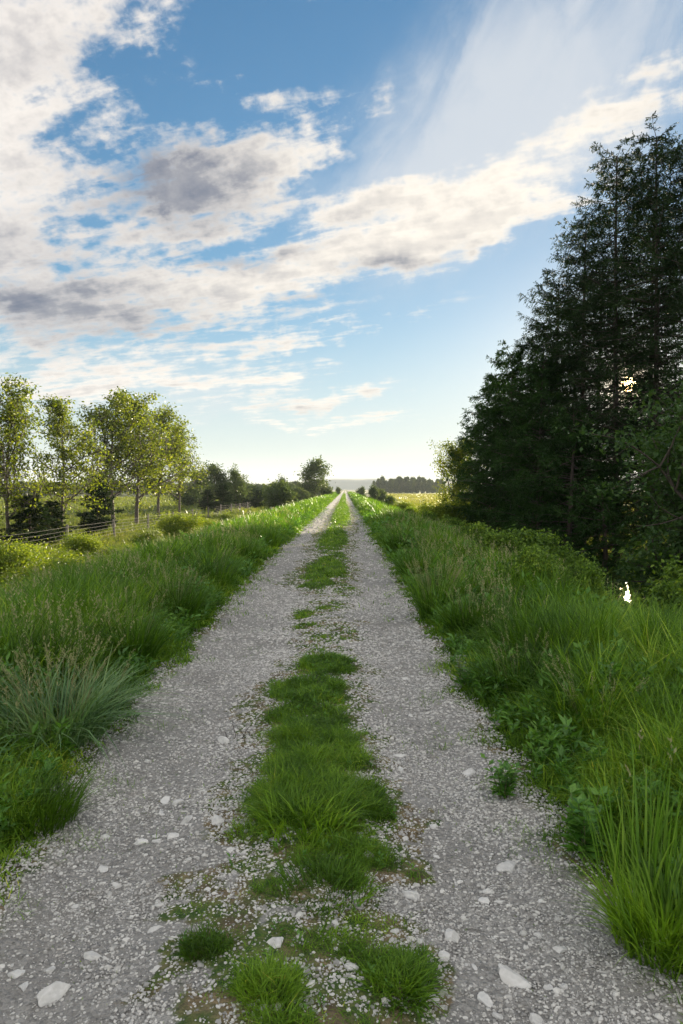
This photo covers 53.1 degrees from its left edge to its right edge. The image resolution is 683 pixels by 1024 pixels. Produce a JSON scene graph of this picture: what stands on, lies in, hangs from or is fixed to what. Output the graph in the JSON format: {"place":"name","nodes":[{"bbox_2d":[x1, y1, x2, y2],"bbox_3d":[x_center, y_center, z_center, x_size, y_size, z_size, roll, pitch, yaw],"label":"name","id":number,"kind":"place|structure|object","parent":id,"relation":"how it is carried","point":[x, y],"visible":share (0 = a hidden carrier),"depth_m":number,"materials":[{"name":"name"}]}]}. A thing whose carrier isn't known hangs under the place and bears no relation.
{"place":"outdoors","nodes":[
{"label":"outdoors","id":0,"kind":"place"},
{"bbox_2d":[0,489,682,1023],"bbox_3d":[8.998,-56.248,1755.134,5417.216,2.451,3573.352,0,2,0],"label":"ground","id":1,"kind":"structure","parent":0,"point":[430,627],"depth_m":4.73,"materials":[{"name":"plant"}]},
{"bbox_2d":[0,372,55,543],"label":"young tree","id":2,"kind":"object","parent":1,"relation":"on","point":[10,417],"visible":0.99,"depth_m":35.65,"materials":[{"name":"green plant"}]},
{"bbox_2d":[0,494,62,547],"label":"dark shrub","id":3,"kind":"object","parent":1,"relation":"on","point":[20,526],"visible":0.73,"depth_m":35.87,"materials":[{"name":"green plant"}]},
{"bbox_2d":[0,530,62,586],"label":"sunlit shrub","id":4,"kind":"object","parent":1,"relation":"on","point":[10,552],"visible":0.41,"depth_m":19.56,"materials":[{"name":"green plant"}]},
{"bbox_2d":[18,538,80,562],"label":"sunlit shrub","id":5,"kind":"object","parent":1,"relation":"on","point":[48,549],"visible":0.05,"depth_m":24.19,"materials":[{"name":"green plant"}]},
{"bbox_2d":[0,543,107,591],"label":"sunlit shrub","id":6,"kind":"object","parent":1,"relation":"on","point":[49,560],"visible":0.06,"depth_m":16.65,"materials":[{"name":"green plant"}]},
{"bbox_2d":[35,501,79,541],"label":"dark shrub","id":7,"kind":"object","parent":1,"relation":"on","point":[56,512],"visible":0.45,"depth_m":39.80,"materials":[{"name":"green plant"}]},
{"bbox_2d":[0,755,123,842],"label":"grass tussock","id":8,"kind":"object","parent":1,"relation":"on","point":[57,802],"depth_m":3.53,"materials":[{"name":"plant"}]},
{"bbox_2d":[15,393,116,540],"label":"young tree","id":9,"kind":"object","parent":1,"relation":"on","point":[57,421],"visible":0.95,"depth_m":40.82,"materials":[{"name":"green plant"}]},
{"bbox_2d":[57,529,106,558],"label":"sunlit shrub","id":10,"kind":"object","parent":1,"relation":"on","point":[80,543],"visible":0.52,"depth_m":26.77,"materials":[{"name":"green plant"}]},
{"bbox_2d":[75,475,124,536],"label":"dark shrub","id":11,"kind":"object","parent":1,"relation":"on","point":[92,519],"visible":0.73,"depth_m":46.78,"materials":[{"name":"green plant"}]},
{"bbox_2d":[10,646,193,726],"bbox_3d":[-1.824,1.265,5.353,1.494,0.500,1.568,-1,2,-21],"label":"grass tussock","id":12,"kind":"object","parent":1,"relation":"on","point":[124,685],"depth_m":5.22,"materials":[{"name":"plant"}]},
{"bbox_2d":[0,632,212,775],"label":"grass tussock","id":13,"kind":"object","parent":1,"relation":"on","point":[87,707],"depth_m":4.59,"materials":[{"name":"plant"}]},
{"bbox_2d":[48,386,172,527],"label":"young tree","id":14,"kind":"object","parent":1,"relation":"on","point":[113,426],"visible":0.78,"depth_m":54.62,"materials":[{"name":"green plant"}]},
{"bbox_2d":[99,540,136,556],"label":"sunlit shrub","id":15,"kind":"object","parent":1,"relation":"on","point":[120,545],"visible":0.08,"depth_m":27.23,"materials":[{"name":"green plant"}]},
{"bbox_2d":[0,502,249,547],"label":"wooden fence","id":16,"kind":"object","parent":1,"relation":"on","point":[113,525],"visible":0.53,"depth_m":44.37,"materials":[{"name":"brown wood"}]},
{"bbox_2d":[71,587,191,664],"bbox_3d":[-2.054,1.095,6.525,1.535,0.686,1.216,1,2,35],"label":"grass tussock","id":17,"kind":"object","parent":1,"relation":"on","point":[153,641],"depth_m":6.46,"materials":[{"name":"plant"}]},
{"bbox_2d":[66,390,197,523],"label":"young tree","id":18,"kind":"object","parent":1,"relation":"on","point":[152,441],"visible":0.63,"depth_m":59.14,"materials":[{"name":"green plant"}]},
{"bbox_2d":[126,524,167,546],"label":"sunlit shrub","id":19,"kind":"object","parent":1,"relation":"on","point":[152,534],"visible":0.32,"depth_m":31.77,"materials":[{"name":"green plant"}]},
{"bbox_2d":[0,507,299,738],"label":"seed heads","id":20,"kind":"object","parent":1,"relation":"on","point":[76,601],"visible":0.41,"depth_m":6.79,"materials":[{"name":"plant"}]},
{"bbox_2d":[119,402,200,518],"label":"young tree","id":21,"kind":"object","parent":1,"relation":"on","point":[164,418],"visible":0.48,"depth_m":68.97,"materials":[{"name":"green plant"}]},
{"bbox_2d":[0,491,338,907],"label":"tall grass","id":22,"kind":"structure","parent":1,"relation":"on","point":[317,505],"depth_m":7.21,"materials":[{"name":"plant"}]},
{"bbox_2d":[116,563,229,618],"bbox_3d":[-1.983,1.014,8.580,1.567,0.724,1.507,0,2,0],"label":"grass tussock","id":23,"kind":"object","parent":1,"relation":"on","point":[188,604],"depth_m":8.48,"materials":[{"name":"plant"}]},
{"bbox_2d":[148,509,212,539],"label":"sunlit shrub","id":24,"kind":"object","parent":1,"relation":"on","point":[175,523],"visible":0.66,"depth_m":36.73,"materials":[{"name":"green plant"}]},
{"bbox_2d":[169,482,198,506],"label":"bush","id":25,"kind":"object","parent":1,"relation":"on","point":[185,500],"visible":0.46,"depth_m":124.18,"materials":[{"name":"green plant"}]},
{"bbox_2d":[157,420,215,514],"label":"young tree","id":26,"kind":"object","parent":1,"relation":"on","point":[195,475],"visible":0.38,"depth_m":76.58,"materials":[{"name":"green plant"}]},
{"bbox_2d":[182,469,208,503],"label":"tree","id":27,"kind":"object","parent":1,"relation":"on","point":[197,483],"visible":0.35,"depth_m":114.07,"materials":[{"name":"green plant"}]},
{"bbox_2d":[192,576,214,608],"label":"leafy plant","id":28,"kind":"object","parent":1,"relation":"on","point":[204,582],"visible":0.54,"depth_m":9.23,"materials":[{"name":"green plant"}]},
{"bbox_2d":[197,489,214,510],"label":"cone evergreen","id":29,"kind":"object","parent":1,"relation":"on","point":[209,496],"visible":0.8,"depth_m":99.83,"materials":[{"name":"green plant"}]},
{"bbox_2d":[174,540,252,586],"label":"grass tussock","id":30,"kind":"object","parent":1,"relation":"on","point":[221,571],"depth_m":11.25,"materials":[{"name":"plant"}]},
{"bbox_2d":[194,460,237,503],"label":"tree","id":31,"kind":"object","parent":1,"relation":"on","point":[216,478],"visible":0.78,"depth_m":104.43,"materials":[{"name":"green plant"}]},
{"bbox_2d":[209,484,237,511],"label":"cone evergreen","id":32,"kind":"object","parent":1,"relation":"on","point":[223,488],"visible":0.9,"depth_m":94.68,"materials":[{"name":"green plant"}]},
{"bbox_2d":[212,511,241,524],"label":"sunlit shrub","id":33,"kind":"object","parent":1,"relation":"on","point":[227,515],"visible":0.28,"depth_m":53.76,"materials":[{"name":"green plant"}]},
{"bbox_2d":[225,463,255,504],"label":"tree","id":34,"kind":"object","parent":1,"relation":"on","point":[240,483],"visible":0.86,"depth_m":107.31,"materials":[{"name":"green plant"}]},
{"bbox_2d":[201,524,279,561],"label":"grass tussock","id":35,"kind":"object","parent":1,"relation":"on","point":[250,546],"depth_m":14.97,"materials":[{"name":"plant"}]},
{"bbox_2d":[241,482,260,504],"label":"bush","id":36,"kind":"object","parent":1,"relation":"on","point":[250,486],"visible":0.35,"depth_m":130.50,"materials":[{"name":"green plant"}]},
{"bbox_2d":[250,490,264,508],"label":"cone evergreen","id":37,"kind":"object","parent":1,"relation":"on","point":[257,501],"visible":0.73,"depth_m":111.70,"materials":[{"name":"green plant"}]},
{"bbox_2d":[235,517,294,547],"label":"grass tussock","id":38,"kind":"object","parent":1,"relation":"on","point":[273,537],"depth_m":19.25,"materials":[{"name":"plant"}]},
{"bbox_2d":[257,478,300,510],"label":"bush","id":39,"kind":"object","parent":1,"relation":"on","point":[279,493],"visible":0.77,"depth_m":87.06,"materials":[{"name":"green plant"}]},
{"bbox_2d":[288,486,311,503],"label":"bush","id":40,"kind":"object","parent":1,"relation":"on","point":[303,493],"visible":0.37,"depth_m":134.47,"materials":[{"name":"green plant"}]},
{"bbox_2d":[293,481,319,498],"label":"bush","id":41,"kind":"object","parent":1,"relation":"on","point":[308,489],"visible":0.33,"depth_m":149.07,"materials":[{"name":"green plant"}]},
{"bbox_2d":[293,455,335,496],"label":"tree","id":42,"kind":"object","parent":1,"relation":"on","point":[311,471],"visible":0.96,"depth_m":148.79,"materials":[{"name":"green plant"}]},
{"bbox_2d":[0,496,665,600],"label":"meadow grass","id":43,"kind":"structure","parent":1,"relation":"on","point":[127,504],"depth_m":76.92,"materials":[{"name":"plant"}]},
{"bbox_2d":[0,506,682,1022],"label":"weeds","id":44,"kind":"object","parent":1,"relation":"on","point":[540,740],"visible":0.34,"depth_m":4.94,"materials":[{"name":"green plant"}]},
{"bbox_2d":[367,483,380,499],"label":"bush","id":45,"kind":"object","parent":1,"relation":"on","point":[374,492],"visible":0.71,"depth_m":119.52,"materials":[{"name":"green plant"}]},
{"bbox_2d":[371,520,421,552],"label":"grass tussock","id":46,"kind":"object","parent":1,"relation":"on","point":[390,544],"depth_m":17.16,"materials":[{"name":"plant"}]},
{"bbox_2d":[387,496,416,509],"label":"sunlit bush","id":47,"kind":"object","parent":1,"relation":"on","point":[403,505],"visible":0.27,"depth_m":61.50,"materials":[{"name":"green plant"}]},
{"bbox_2d":[374,537,454,579],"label":"grass tussock","id":48,"kind":"object","parent":1,"relation":"on","point":[402,564],"depth_m":12.29,"materials":[{"name":"plant"}]},
{"bbox_2d":[416,509,444,521],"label":"bramble bush","id":49,"kind":"object","parent":1,"relation":"on","point":[431,515],"visible":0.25,"depth_m":32.85,"materials":[{"name":"green plant"}]},
{"bbox_2d":[385,554,478,618],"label":"grass tussock","id":50,"kind":"object","parent":1,"relation":"on","point":[421,596],"depth_m":8.78,"materials":[{"name":"plant"}]},
{"bbox_2d":[408,492,474,527],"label":"sunlit bush","id":51,"kind":"object","parent":1,"relation":"on","point":[439,511],"visible":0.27,"depth_m":39.43,"materials":[{"name":"green plant"}]},
{"bbox_2d":[435,514,467,531],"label":"bramble bush","id":52,"kind":"object","parent":1,"relation":"on","point":[454,521],"visible":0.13,"depth_m":24.89,"materials":[{"name":"green plant"}]},
{"bbox_2d":[428,436,485,523],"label":"sunlit tree","id":53,"kind":"object","parent":1,"relation":"on","point":[458,453],"visible":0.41,"depth_m":43.64,"materials":[{"name":"green plant"}]},
{"bbox_2d":[421,581,512,633],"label":"grass tussock","id":54,"kind":"object","parent":1,"relation":"on","point":[452,617],"depth_m":7.62,"materials":[{"name":"plant"}]},
{"bbox_2d":[455,520,491,547],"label":"bramble bush","id":55,"kind":"object","parent":1,"relation":"on","point":[479,527],"visible":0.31,"depth_m":16.80,"materials":[{"name":"green plant"}]},
{"bbox_2d":[447,410,510,530],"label":"evergreen tree","id":56,"kind":"object","parent":1,"relation":"on","point":[461,459],"visible":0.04,"depth_m":40.53,"materials":[{"name":"green plant"}]},
{"bbox_2d":[442,374,517,531],"bbox_3d":[8.579,-2.632,37.718,5.959,10.170,6.285,0,2,0],"label":"evergreen tree","id":57,"kind":"object","parent":1,"relation":"on","point":[474,430],"visible":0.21,"depth_m":37.66,"materials":[{"name":"green plant"}]},
{"bbox_2d":[468,527,528,556],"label":"bramble bush","id":58,"kind":"object","parent":1,"relation":"on","point":[498,539],"visible":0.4,"depth_m":13.87,"materials":[{"name":"green plant"}]},
{"bbox_2d":[436,339,568,533],"bbox_3d":[8.253,-2.644,33.776,6.957,11.540,6.853,1,2,32],"label":"evergreen tree","id":59,"kind":"object","parent":1,"relation":"on","point":[494,410],"visible":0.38,"depth_m":33.59,"materials":[{"name":"green plant"}]},
{"bbox_2d":[444,625,585,695],"bbox_3d":[1.460,1.220,5.573,1.514,0.519,1.447,0,2,0],"label":"grass tussock","id":60,"kind":"object","parent":1,"relation":"on","point":[511,687],"depth_m":5.55,"materials":[{"name":"plant"}]},
{"bbox_2d":[492,542,565,585],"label":"bramble bush","id":61,"kind":"object","parent":1,"relation":"on","point":[536,555],"visible":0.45,"depth_m":9.90,"materials":[{"name":"green plant"}]},
{"bbox_2d":[379,507,680,803],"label":"seed heads","id":62,"kind":"object","parent":1,"relation":"on","point":[497,593],"visible":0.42,"depth_m":10.61,"materials":[{"name":"plant"}]},
{"bbox_2d":[469,348,610,549],"bbox_3d":[8.998,-2.026,30.892,6.161,10.602,6.044,0,2,0],"label":"evergreen tree","id":63,"kind":"object","parent":1,"relation":"on","point":[533,402],"visible":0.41,"depth_m":30.38,"materials":[{"name":"green plant"}]},
{"bbox_2d":[493,320,587,526],"bbox_3d":[10.693,-3.913,35.620,6.332,12.139,6.287,0,2,0],"label":"conifer tree","id":64,"kind":"object","parent":1,"relation":"on","point":[530,355],"visible":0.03,"depth_m":35.61,"materials":[{"name":"green plant"}]},
{"bbox_2d":[508,524,593,564],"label":"bramble bush","id":65,"kind":"object","parent":1,"relation":"on","point":[539,538],"visible":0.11,"depth_m":14.91,"materials":[{"name":"green plant"}]},
{"bbox_2d":[476,270,639,539],"bbox_3d":[10.241,-4.539,32.540,7.415,13.587,7.540,0,2,0],"label":"conifer tree","id":66,"kind":"object","parent":1,"relation":"on","point":[539,312],"visible":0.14,"depth_m":32.55,"materials":[{"name":"green plant"}]},
{"bbox_2d":[549,541,605,582],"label":"bramble bush","id":67,"kind":"object","parent":1,"relation":"on","point":[565,552],"visible":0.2,"depth_m":13.97,"materials":[{"name":"green plant"}]},
{"bbox_2d":[503,403,653,566],"bbox_3d":[9.622,-0.756,28.089,6.219,7.580,5.090,1,2,26],"label":"evergreen tree","id":68,"kind":"object","parent":1,"relation":"on","point":[551,507],"visible":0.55,"depth_m":27.64,"materials":[{"name":"green plant"}]},
{"bbox_2d":[481,651,680,762],"bbox_3d":[1.643,1.232,4.544,1.634,0.534,1.643,0,2,0],"label":"grass tussock","id":69,"kind":"object","parent":1,"relation":"on","point":[557,711],"depth_m":4.44,"materials":[{"name":"plant"}]},
{"bbox_2d":[511,209,650,545],"bbox_3d":[11.140,-5.689,30.758,6.664,15.839,7.534,0,2,0],"label":"conifer tree","id":70,"kind":"object","parent":1,"relation":"on","point":[574,246],"visible":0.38,"depth_m":30.28,"materials":[{"name":"green plant"}]},
{"bbox_2d":[556,555,629,611],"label":"bramble bush","id":71,"kind":"object","parent":1,"relation":"on","point":[594,577],"visible":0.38,"depth_m":8.92,"materials":[{"name":"green plant"}]},
{"bbox_2d":[545,264,645,541],"bbox_3d":[14.127,-5.912,37.621,7.953,15.927,7.259,1,2,25],"label":"conifer tree","id":72,"kind":"object","parent":1,"relation":"on","point":[610,370],"visible":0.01,"depth_m":37.34,"materials":[{"name":"green plant"}]},
{"bbox_2d":[555,479,659,580],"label":"evergreen tree","id":73,"kind":"object","parent":1,"relation":"on","point":[606,517],"visible":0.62,"depth_m":25.63,"materials":[{"name":"green plant"}]},
{"bbox_2d":[541,827,682,975],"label":"grass tussock","id":74,"kind":"object","parent":1,"relation":"on","point":[640,910],"depth_m":2.58,"materials":[{"name":"plant"}]},
{"bbox_2d":[541,132,682,558],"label":"conifer tree","id":75,"kind":"object","parent":1,"relation":"on","point":[592,253],"visible":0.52,"depth_m":27.82,"materials":[{"name":"green plant"}]},
{"bbox_2d":[554,110,682,549],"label":"conifer tree","id":76,"kind":"object","parent":1,"relation":"on","point":[644,170],"visible":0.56,"depth_m":26.31,"materials":[{"name":"green plant"}]},
{"bbox_2d":[555,380,682,605],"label":"leafy tree","id":77,"kind":"object","parent":1,"relation":"on","point":[662,461],"visible":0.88,"depth_m":15.28,"materials":[{"name":"green plant"}]},
{"bbox_2d":[575,732,682,903],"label":"reed clump","id":78,"kind":"object","parent":1,"relation":"on","point":[613,857],"visible":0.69,"depth_m":2.86,"materials":[{"name":"plant"}]},
{"bbox_2d":[587,144,682,542],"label":"conifer tree","id":79,"kind":"object","parent":1,"relation":"on","point":[677,298],"visible":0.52,"depth_m":25.54,"materials":[{"name":"green plant"}]},
{"bbox_2d":[608,541,672,609],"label":"bramble bush","id":80,"kind":"object","parent":1,"relation":"on","point":[622,549],"visible":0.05,"depth_m":17.19,"materials":[{"name":"green plant"}]},
{"bbox_2d":[600,181,682,540],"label":"conifer tree","id":81,"kind":"object","parent":1,"relation":"on","point":[648,285],"visible":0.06,"depth_m":35.29,"materials":[{"name":"green plant"}]},
{"bbox_2d":[603,362,682,562],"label":"leafy tree","id":82,"kind":"object","parent":1,"relation":"on","point":[643,445],"visible":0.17,"depth_m":19.18,"materials":[{"name":"green plant"}]},
{"bbox_2d":[621,578,682,622],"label":"bramble bush","id":83,"kind":"object","parent":1,"relation":"on","point":[669,591],"visible":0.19,"depth_m":9.44,"materials":[{"name":"green plant"}]},
{"bbox_2d":[636,551,682,602],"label":"bramble bush","id":84,"kind":"object","parent":1,"relation":"on","point":[676,572],"visible":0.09,"depth_m":12.75,"materials":[{"name":"green plant"}]},
{"bbox_2d":[637,477,682,581],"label":"leafy tree","id":85,"kind":"object","parent":1,"relation":"on","point":[673,505],"visible":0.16,"depth_m":16.43,"materials":[{"name":"green plant"}]},
{"bbox_2d":[0,491,682,1023],"bbox_3d":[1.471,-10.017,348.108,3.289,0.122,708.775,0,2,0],"label":"gravel path","id":86,"kind":"structure","parent":0,"point":[488,981],"depth_m":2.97,"materials":[{"name":"gravel"}]},
{"bbox_2d":[37,981,71,1006],"bbox_3d":[-0.978,1.648,2.332,0.070,0.068,0.118,2,2,38],"label":"rock","id":87,"kind":"object","parent":86,"relation":"on","point":[54,991],"visible":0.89,"depth_m":2.32,"materials":[{"name":"stone"}]},
{"bbox_2d":[84,950,100,960],"bbox_3d":[-0.919,1.642,2.510,0.062,0.038,0.047,1,2,33],"label":"rock","id":88,"kind":"object","parent":86,"relation":"on","point":[92,955],"visible":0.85,"depth_m":2.51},
{"bbox_2d":[165,924,231,966],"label":"grass tussock","id":89,"kind":"object","parent":86,"relation":"on","point":[186,954],"depth_m":2.47,"materials":[{"name":"plant"}]},
{"bbox_2d":[216,942,323,1021],"bbox_3d":[-0.231,1.550,2.274,0.378,0.088,0.410,0,2,0],"label":"grass tussock","id":90,"kind":"object","parent":86,"relation":"on","point":[297,973],"depth_m":2.26,"materials":[{"name":"plant"}]},
{"bbox_2d":[266,937,283,948],"bbox_3d":[-0.240,1.572,2.481,0.072,0.038,0.051,-1,2,-17],"label":"rock","id":91,"kind":"object","parent":86,"relation":"on","point":[278,941],"visible":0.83,"depth_m":2.48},
{"bbox_2d":[226,767,389,845],"bbox_3d":[-0.163,1.453,3.416,0.883,0.192,0.846,0,2,0],"label":"grass tussock","id":92,"kind":"object","parent":86,"relation":"on","point":[278,834],"depth_m":3.31,"materials":[{"name":"plant"}]},
{"bbox_2d":[279,669,346,688],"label":"grass tussock","id":93,"kind":"object","parent":86,"relation":"on","point":[309,676],"depth_m":5.90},
{"bbox_2d":[264,845,388,926],"bbox_3d":[-0.063,1.535,2.826,0.555,0.099,0.574,0,2,0],"label":"grass tussock","id":94,"kind":"object","parent":86,"relation":"on","point":[283,873],"depth_m":2.86,"materials":[{"name":"plant"}]},
{"bbox_2d":[0,493,682,1023],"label":"path grass","id":95,"kind":"structure","parent":86,"relation":"on","point":[292,757],"depth_m":3.60,"materials":[{"name":"plant"}]},
{"bbox_2d":[330,775,389,817],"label":"grass tussock","id":96,"kind":"object","parent":86,"relation":"on","point":[380,795],"depth_m":3.62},
{"bbox_2d":[339,938,462,1023],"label":"grass tussock","id":97,"kind":"object","parent":86,"relation":"on","point":[422,988],"depth_m":2.32,"materials":[{"name":"plant"}]},
{"bbox_2d":[402,891,419,900],"bbox_3d":[0.294,1.612,2.872,0.076,0.050,0.059,1,2,23],"label":"rock","id":98,"kind":"object","parent":86,"relation":"on","point":[413,895],"visible":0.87,"depth_m":2.85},
{"bbox_2d":[444,928,459,942],"bbox_3d":[0.423,1.645,2.644,0.068,0.053,0.062,-1,2,-31],"label":"rock","id":99,"kind":"object","parent":86,"relation":"on","point":[451,935],"visible":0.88,"depth_m":2.63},
{"bbox_2d":[477,991,492,1007],"bbox_3d":[0.487,1.673,2.328,0.047,0.035,0.073,0,2,-9],"label":"rock","id":100,"kind":"object","parent":86,"relation":"on","point":[484,998],"visible":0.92,"depth_m":2.32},
{"bbox_2d":[480,753,521,799],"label":"leafy plant","id":101,"kind":"object","parent":86,"relation":"on","point":[505,788],"visible":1,"depth_m":3.76,"materials":[{"name":"green plant"}]},
{"bbox_2d":[496,861,515,872],"bbox_3d":[0.757,1.613,3.109,0.081,0.038,0.108,2,3,41],"label":"rock","id":102,"kind":"object","parent":86,"relation":"on","point":[507,866],"visible":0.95,"depth_m":3.09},
{"bbox_2d":[498,963,531,988],"bbox_3d":[0.611,1.666,2.429,0.086,0.065,0.132,-1,2,-31],"label":"rock","id":103,"kind":"object","parent":86,"relation":"on","point":[508,975],"visible":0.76,"depth_m":2.42,"materials":[{"name":"stone"}]},
{"bbox_2d":[529,1013,543,1023],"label":"rock","id":104,"kind":"object","parent":86,"relation":"on","point":[534,1018],"visible":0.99,"depth_m":2.24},
{"bbox_2d":[560,783,609,862],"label":"leafy plant","id":105,"kind":"object","parent":86,"relation":"on","point":[578,826],"visible":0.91,"depth_m":3.09,"materials":[{"name":"green plant"}]},
{"bbox_2d":[0,0,682,484],"label":"sky","id":106,"kind":"structure","parent":0,"point":[309,228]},
{"bbox_2d":[235,478,639,489],"bbox_3d":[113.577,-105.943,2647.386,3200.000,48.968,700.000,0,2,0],"label":"distant hill","id":107,"kind":"structure","parent":0,"point":[351,484],"depth_m":2406.25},
{"bbox_2d":[387,492,662,511],"bbox_3d":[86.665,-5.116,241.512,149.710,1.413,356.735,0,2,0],"label":"ripe grass","id":108,"kind":"structure","parent":0,"point":[413,497],"depth_m":220.02,"materials":[{"name":"plant"}]},
{"bbox_2d":[602,577,643,607],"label":"ditch water","id":109,"kind":"structure","parent":0,"point":[613,583],"depth_m":22.62,"materials":[{"name":"white liquid"}]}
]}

